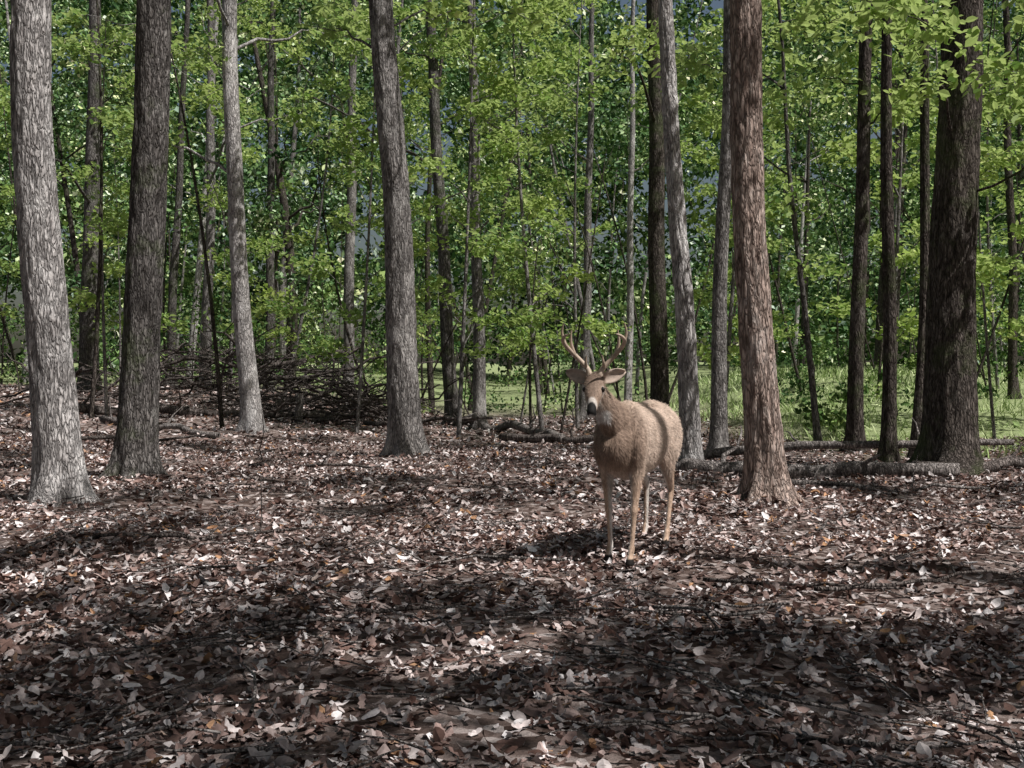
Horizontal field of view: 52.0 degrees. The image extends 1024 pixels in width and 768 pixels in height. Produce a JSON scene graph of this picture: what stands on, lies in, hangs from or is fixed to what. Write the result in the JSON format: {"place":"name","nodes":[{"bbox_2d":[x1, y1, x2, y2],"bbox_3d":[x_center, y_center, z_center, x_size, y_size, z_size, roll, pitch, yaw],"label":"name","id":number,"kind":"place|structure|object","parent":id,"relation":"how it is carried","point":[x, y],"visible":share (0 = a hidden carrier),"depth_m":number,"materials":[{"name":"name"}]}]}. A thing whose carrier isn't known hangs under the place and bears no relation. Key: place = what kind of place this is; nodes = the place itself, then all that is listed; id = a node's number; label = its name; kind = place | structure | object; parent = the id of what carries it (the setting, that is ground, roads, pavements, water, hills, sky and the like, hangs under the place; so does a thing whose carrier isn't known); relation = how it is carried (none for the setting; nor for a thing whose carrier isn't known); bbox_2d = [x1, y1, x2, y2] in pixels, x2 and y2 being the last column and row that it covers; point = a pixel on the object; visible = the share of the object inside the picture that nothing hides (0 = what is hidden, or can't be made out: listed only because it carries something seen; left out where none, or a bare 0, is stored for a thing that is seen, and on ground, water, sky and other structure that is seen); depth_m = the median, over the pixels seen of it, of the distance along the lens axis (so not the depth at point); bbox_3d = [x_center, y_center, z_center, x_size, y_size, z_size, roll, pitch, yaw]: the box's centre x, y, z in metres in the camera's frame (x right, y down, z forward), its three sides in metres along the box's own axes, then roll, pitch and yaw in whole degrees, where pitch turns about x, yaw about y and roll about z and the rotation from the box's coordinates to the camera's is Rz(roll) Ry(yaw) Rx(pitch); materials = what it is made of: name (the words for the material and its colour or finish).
{"place":"outdoors","nodes":[
{"label":"outdoors","id":0,"kind":"place"},
{"bbox_2d":[0,362,1023,767],"bbox_3d":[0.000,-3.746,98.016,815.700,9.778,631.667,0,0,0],"label":"ground","id":1,"kind":"structure","parent":0,"point":[482,718],"depth_m":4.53,"materials":[{"name":"brown plant"}]},
{"bbox_2d":[0,84,19,318],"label":"maple sapling","id":2,"kind":"object","parent":1,"relation":"on","point":[4,190],"visible":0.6,"depth_m":23.55,"materials":[{"name":"green plant"}]},
{"bbox_2d":[9,0,99,507],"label":"oak tree","id":3,"kind":"object","parent":1,"relation":"on","point":[58,470],"visible":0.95,"depth_m":8.92,"materials":[{"name":"grey plant"}]},
{"bbox_2d":[0,0,134,391],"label":"oak tree","id":4,"kind":"object","parent":1,"relation":"on","point":[89,281],"visible":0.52,"depth_m":27.84,"materials":[{"name":"grey plant"}]},
{"bbox_2d":[56,105,170,376],"bbox_3d":[-10.024,-3.228,26.300,2.562,7.399,2.524,0,0,-31],"label":"maple sapling","id":5,"kind":"object","parent":1,"relation":"on","point":[83,172],"visible":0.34,"depth_m":26.02,"materials":[{"name":"green plant"}]},
{"bbox_2d":[51,21,198,415],"bbox_3d":[-8.167,-3.264,20.914,2.816,8.162,2.865,0,0,30],"label":"maple sapling","id":6,"kind":"object","parent":1,"relation":"on","point":[124,116],"visible":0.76,"depth_m":21.14,"materials":[{"name":"green plant"}]},
{"bbox_2d":[95,0,170,481],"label":"oak tree","id":7,"kind":"object","parent":1,"relation":"on","point":[136,450],"visible":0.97,"depth_m":11.32,"materials":[{"name":"grey plant"}]},
{"bbox_2d":[99,395,220,437],"bbox_3d":[-6.432,0.583,19.449,2.962,0.752,0.534,0,0,26],"label":"fallen log","id":8,"kind":"object","parent":1,"relation":"on","point":[113,420],"visible":0.61,"depth_m":19.09,"materials":[{"name":"brown wood"}]},
{"bbox_2d":[165,0,189,385],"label":"maple tree","id":9,"kind":"object","parent":1,"relation":"on","point":[172,293],"visible":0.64,"depth_m":29.89,"materials":[{"name":"grey plant"}]},
{"bbox_2d":[78,390,335,418],"bbox_3d":[-6.625,0.435,21.890,5.820,0.702,0.657,0,0,-9],"label":"fallen log","id":10,"kind":"object","parent":1,"relation":"on","point":[83,407],"visible":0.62,"depth_m":21.91,"materials":[{"name":"brown wood"}]},
{"bbox_2d":[92,423,331,540],"bbox_3d":[-1.903,0.630,6.934,1.408,0.757,0.898,0,0,0],"label":"fallen branch","id":11,"kind":"object","parent":1,"relation":"on","point":[155,535],"visible":0.95,"depth_m":6.75,"materials":[{"name":"brown wood"}]},
{"bbox_2d":[0,295,472,425],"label":"brush pile","id":12,"kind":"object","parent":1,"relation":"on","point":[371,404],"visible":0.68,"depth_m":23.26,"materials":[{"name":"brown wood"}]},
{"bbox_2d":[198,0,287,386],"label":"maple tree","id":13,"kind":"object","parent":1,"relation":"on","point":[211,213],"visible":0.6,"depth_m":29.96,"materials":[{"name":"green plant"}]},
{"bbox_2d":[177,0,315,402],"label":"maple sapling","id":14,"kind":"object","parent":1,"relation":"on","point":[278,305],"visible":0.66,"depth_m":24.83,"materials":[{"name":"green plant"}]},
{"bbox_2d":[51,0,446,433],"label":"maple tree","id":15,"kind":"object","parent":1,"relation":"on","point":[250,402],"visible":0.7,"depth_m":19.51,"materials":[{"name":"grey plant"}]},
{"bbox_2d":[193,0,318,392],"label":"maple tree","id":16,"kind":"object","parent":1,"relation":"on","point":[270,319],"visible":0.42,"depth_m":31.89,"materials":[{"name":"grey plant"}]},
{"bbox_2d":[294,393,303,422],"bbox_3d":[-4.531,0.573,22.301,0.225,0.746,0.190,0,0,0],"label":"dead tree stub","id":17,"kind":"object","parent":1,"relation":"on","point":[299,407],"visible":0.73,"depth_m":22.23,"materials":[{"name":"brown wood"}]},
{"bbox_2d":[250,0,375,393],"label":"maple sapling","id":18,"kind":"object","parent":1,"relation":"on","point":[329,85],"visible":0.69,"depth_m":27.36,"materials":[{"name":"green plant"}]},
{"bbox_2d":[248,410,379,470],"bbox_3d":[-2.453,0.689,12.888,1.714,0.788,0.814,0,0,0],"label":"fallen branch","id":19,"kind":"object","parent":1,"relation":"on","point":[323,463],"visible":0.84,"depth_m":12.92,"materials":[{"name":"brown wood"}]},
{"bbox_2d":[274,0,365,404],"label":"maple tree","id":20,"kind":"object","parent":1,"relation":"on","point":[349,254],"visible":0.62,"depth_m":29.86,"materials":[{"name":"green plant"}]},
{"bbox_2d":[261,582,467,626],"bbox_3d":[-0.601,0.903,4.447,0.809,0.177,0.515,0,0,0],"label":"fallen branch","id":21,"kind":"object","parent":1,"relation":"on","point":[274,622],"visible":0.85,"depth_m":4.44,"materials":[{"name":"brown wood"}]},
{"bbox_2d":[278,2,450,432],"bbox_3d":[-2.846,-3.555,20.803,3.310,9.301,2.065,0,0,0],"label":"maple sapling","id":22,"kind":"object","parent":1,"relation":"on","point":[321,345],"visible":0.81,"depth_m":20.80,"materials":[{"name":"green plant"}]},
{"bbox_2d":[344,0,464,357],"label":"maple sapling","id":23,"kind":"object","parent":1,"relation":"on","point":[412,128],"visible":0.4,"depth_m":27.40,"materials":[{"name":"green plant"}]},
{"bbox_2d":[290,0,537,424],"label":"maple tree","id":24,"kind":"object","parent":1,"relation":"on","point":[434,140],"visible":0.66,"depth_m":25.88,"materials":[{"name":"grey plant"}]},
{"bbox_2d":[363,407,492,426],"bbox_3d":[-1.775,0.684,22.093,3.177,0.468,0.363,0,0,31],"label":"fallen log","id":25,"kind":"object","parent":1,"relation":"on","point":[377,423],"visible":0.71,"depth_m":21.88,"materials":[{"name":"brown wood"}]},
{"bbox_2d":[296,0,561,457],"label":"oak tree","id":26,"kind":"object","parent":1,"relation":"on","point":[405,433],"visible":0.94,"depth_m":14.60,"materials":[{"name":"green plant"}]},
{"bbox_2d":[407,0,549,440],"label":"maple sapling","id":27,"kind":"object","parent":1,"relation":"on","point":[479,187],"visible":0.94,"depth_m":19.64,"materials":[{"name":"green plant"}]},
{"bbox_2d":[437,404,564,442],"bbox_3d":[-0.428,0.762,22.221,0.617,0.760,7.921,0,0,-20],"label":"fallen log","id":28,"kind":"object","parent":1,"relation":"on","point":[508,424],"visible":0.76,"depth_m":21.19,"materials":[{"name":"brown wood"}]},
{"bbox_2d":[0,0,1023,430],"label":"distant trees","id":29,"kind":"object","parent":1,"relation":"on","point":[294,212],"visible":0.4,"depth_m":59.11,"materials":[{"name":"green plant"}]},
{"bbox_2d":[0,271,1023,432],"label":"understory shrubs","id":30,"kind":"object","parent":1,"relation":"on","point":[910,364],"visible":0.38,"depth_m":31.51,"materials":[{"name":"green plant"}]},
{"bbox_2d":[0,420,1023,767],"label":"fallen twigs","id":31,"kind":"object","parent":1,"relation":"on","point":[90,739],"depth_m":4.04,"materials":[{"name":"brown wood"}]},
{"bbox_2d":[434,0,602,427],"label":"maple sapling","id":32,"kind":"object","parent":1,"relation":"on","point":[530,318],"visible":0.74,"depth_m":20.58,"materials":[{"name":"green plant"}]},
{"bbox_2d":[417,0,619,429],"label":"maple tree","id":33,"kind":"object","parent":1,"relation":"on","point":[479,386],"visible":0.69,"depth_m":23.84,"materials":[{"name":"green plant"}]},
{"bbox_2d":[483,176,594,422],"bbox_3d":[0.589,-2.091,26.595,3.087,6.572,2.552,0,0,0],"label":"maple sapling","id":34,"kind":"object","parent":1,"relation":"on","point":[512,323],"visible":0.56,"depth_m":26.72,"materials":[{"name":"green plant"}]},
{"bbox_2d":[499,406,593,443],"bbox_3d":[1.265,0.719,18.423,3.630,0.710,0.428,0,0,41],"label":"fallen log","id":35,"kind":"object","parent":1,"relation":"on","point":[534,437],"visible":0.62,"depth_m":18.80,"materials":[{"name":"brown wood"}]},
{"bbox_2d":[500,0,631,429],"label":"maple sapling","id":36,"kind":"object","parent":1,"relation":"on","point":[556,136],"visible":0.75,"depth_m":24.09,"materials":[{"name":"green plant"}]},
{"bbox_2d":[522,0,676,419],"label":"maple tree","id":37,"kind":"object","parent":1,"relation":"on","point":[585,339],"visible":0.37,"depth_m":29.86,"materials":[{"name":"green plant"}]},
{"bbox_2d":[561,323,682,565],"bbox_3d":[0.736,0.357,6.478,0.435,1.396,1.666,0,0,22],"label":"white tailed deer","id":38,"kind":"object","parent":1,"relation":"on","point":[635,443],"visible":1,"depth_m":6.12},
{"bbox_2d":[535,0,773,400],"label":"maple tree","id":39,"kind":"object","parent":1,"relation":"on","point":[629,322],"visible":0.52,"depth_m":27.98,"materials":[{"name":"dark bark"},{"name":"leaves"}]},
{"bbox_2d":[658,0,703,459],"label":"maple tree","id":40,"kind":"object","parent":1,"relation":"on","point":[689,401],"visible":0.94,"depth_m":12.40,"materials":[{"name":"grey plant"}]},
{"bbox_2d":[647,0,796,458],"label":"maple tree","id":41,"kind":"object","parent":1,"relation":"on","point":[718,435],"visible":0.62,"depth_m":15.29,"materials":[{"name":"green plant"}]},
{"bbox_2d":[596,0,879,440],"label":"maple sapling","id":42,"kind":"object","parent":1,"relation":"on","point":[792,208],"visible":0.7,"depth_m":17.03,"materials":[{"name":"green plant"}]},
{"bbox_2d":[678,0,815,393],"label":"maple sapling","id":43,"kind":"object","parent":1,"relation":"on","point":[707,190],"visible":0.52,"depth_m":20.06,"materials":[{"name":"green plant"}]},
{"bbox_2d":[695,2,803,342],"bbox_3d":[5.666,-4.260,24.675,2.697,10.343,2.960,0,0,0],"label":"maple sapling","id":44,"kind":"object","parent":1,"relation":"on","point":[771,181],"visible":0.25,"depth_m":24.85,"materials":[{"name":"green plant"}]},
{"bbox_2d":[604,0,902,406],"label":"oak tree","id":45,"kind":"object","parent":1,"relation":"on","point":[659,373],"visible":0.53,"depth_m":21.88,"materials":[{"name":"green plant"}]},
{"bbox_2d":[729,0,804,507],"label":"oak tree","id":46,"kind":"object","parent":1,"relation":"on","point":[765,472],"visible":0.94,"depth_m":8.75,"materials":[{"name":"brown plant"}]},
{"bbox_2d":[703,550,904,589],"bbox_3d":[1.473,0.925,5.246,0.861,0.314,1.028,0,0,0],"label":"fallen branch","id":47,"kind":"object","parent":1,"relation":"on","point":[719,580],"visible":0.91,"depth_m":5.45,"materials":[{"name":"brown wood"}]},
{"bbox_2d":[661,425,959,478],"bbox_3d":[3.325,0.788,11.972,3.196,0.604,1.086,0,0,0],"label":"fallen log","id":48,"kind":"object","parent":1,"relation":"on","point":[871,467],"visible":0.72,"depth_m":11.72,"materials":[{"name":"wood"}]},
{"bbox_2d":[633,363,1023,458],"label":"grass","id":49,"kind":"structure","parent":1,"relation":"on","point":[736,375],"depth_m":26.10,"materials":[{"name":"green plant"}]},
{"bbox_2d":[701,417,1013,459],"bbox_3d":[4.201,0.772,14.178,4.621,0.649,1.227,0,0,0],"label":"fallen log","id":50,"kind":"object","parent":1,"relation":"on","point":[718,452],"visible":0.56,"depth_m":14.04,"materials":[{"name":"wood"}]},
{"bbox_2d":[740,455,989,492],"bbox_3d":[3.448,0.848,10.556,2.307,0.488,0.936,0,0,0],"label":"fallen branch","id":51,"kind":"object","parent":1,"relation":"on","point":[828,483],"visible":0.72,"depth_m":10.34,"materials":[{"name":"brown wood"}]},
{"bbox_2d":[874,0,901,462],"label":"maple tree","id":52,"kind":"object","parent":1,"relation":"on","point":[888,449],"visible":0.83,"depth_m":13.71,"materials":[{"name":"brown plant"}]},
{"bbox_2d":[764,0,1023,476],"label":"oak tree","id":53,"kind":"object","parent":1,"relation":"on","point":[949,430],"visible":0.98,"depth_m":12.27,"materials":[{"name":"green plant"}]},
{"bbox_2d":[772,0,1023,452],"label":"maple tree","id":54,"kind":"object","parent":1,"relation":"on","point":[855,429],"visible":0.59,"depth_m":15.18,"materials":[{"name":"green plant"}]},
{"bbox_2d":[807,13,1000,341],"bbox_3d":[6.952,-3.659,19.145,3.053,9.414,2.592,0,0,-12],"label":"maple sapling","id":55,"kind":"object","parent":1,"relation":"on","point":[843,311],"visible":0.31,"depth_m":18.86,"materials":[{"name":"green plant"}]},
{"bbox_2d":[905,0,929,459],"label":"maple tree","id":56,"kind":"object","parent":1,"relation":"on","point":[924,212],"visible":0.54,"depth_m":14.50,"materials":[{"name":"brown plant"}]},
{"bbox_2d":[814,561,1023,591],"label":"fallen branch","id":57,"kind":"object","parent":1,"relation":"on","point":[841,588],"visible":0.97,"depth_m":5.27,"materials":[{"name":"brown wood"}]},
{"bbox_2d":[872,0,1023,344],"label":"maple sapling","id":58,"kind":"object","parent":1,"relation":"on","point":[913,180],"visible":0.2,"depth_m":21.27,"materials":[{"name":"green plant"}]},
{"bbox_2d":[911,441,1023,472],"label":"fallen log","id":59,"kind":"object","parent":1,"relation":"on","point":[1012,459],"visible":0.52,"depth_m":12.21,"materials":[{"name":"brown wood"}]},
{"bbox_2d":[919,56,1023,448],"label":"maple sapling","id":60,"kind":"object","parent":1,"relation":"on","point":[987,270],"visible":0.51,"depth_m":15.97,"materials":[{"name":"green plant"}]},
{"bbox_2d":[976,0,1023,388],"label":"maple sapling","id":61,"kind":"object","parent":1,"relation":"on","point":[1018,211],"visible":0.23,"depth_m":26.70,"materials":[{"name":"green plant"}]},
{"bbox_2d":[983,98,1023,337],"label":"maple sapling","id":62,"kind":"object","parent":1,"relation":"on","point":[1013,260],"visible":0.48,"depth_m":19.76,"materials":[{"name":"green plant"}]},
{"bbox_2d":[1002,0,1022,398],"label":"maple tree","id":63,"kind":"object","parent":1,"relation":"on","point":[1013,386],"visible":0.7,"depth_m":23.96,"materials":[{"name":"brown plant"}]},
{"bbox_2d":[0,0,1023,365],"label":"sky","id":64,"kind":"structure","parent":0,"point":[717,4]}
]}

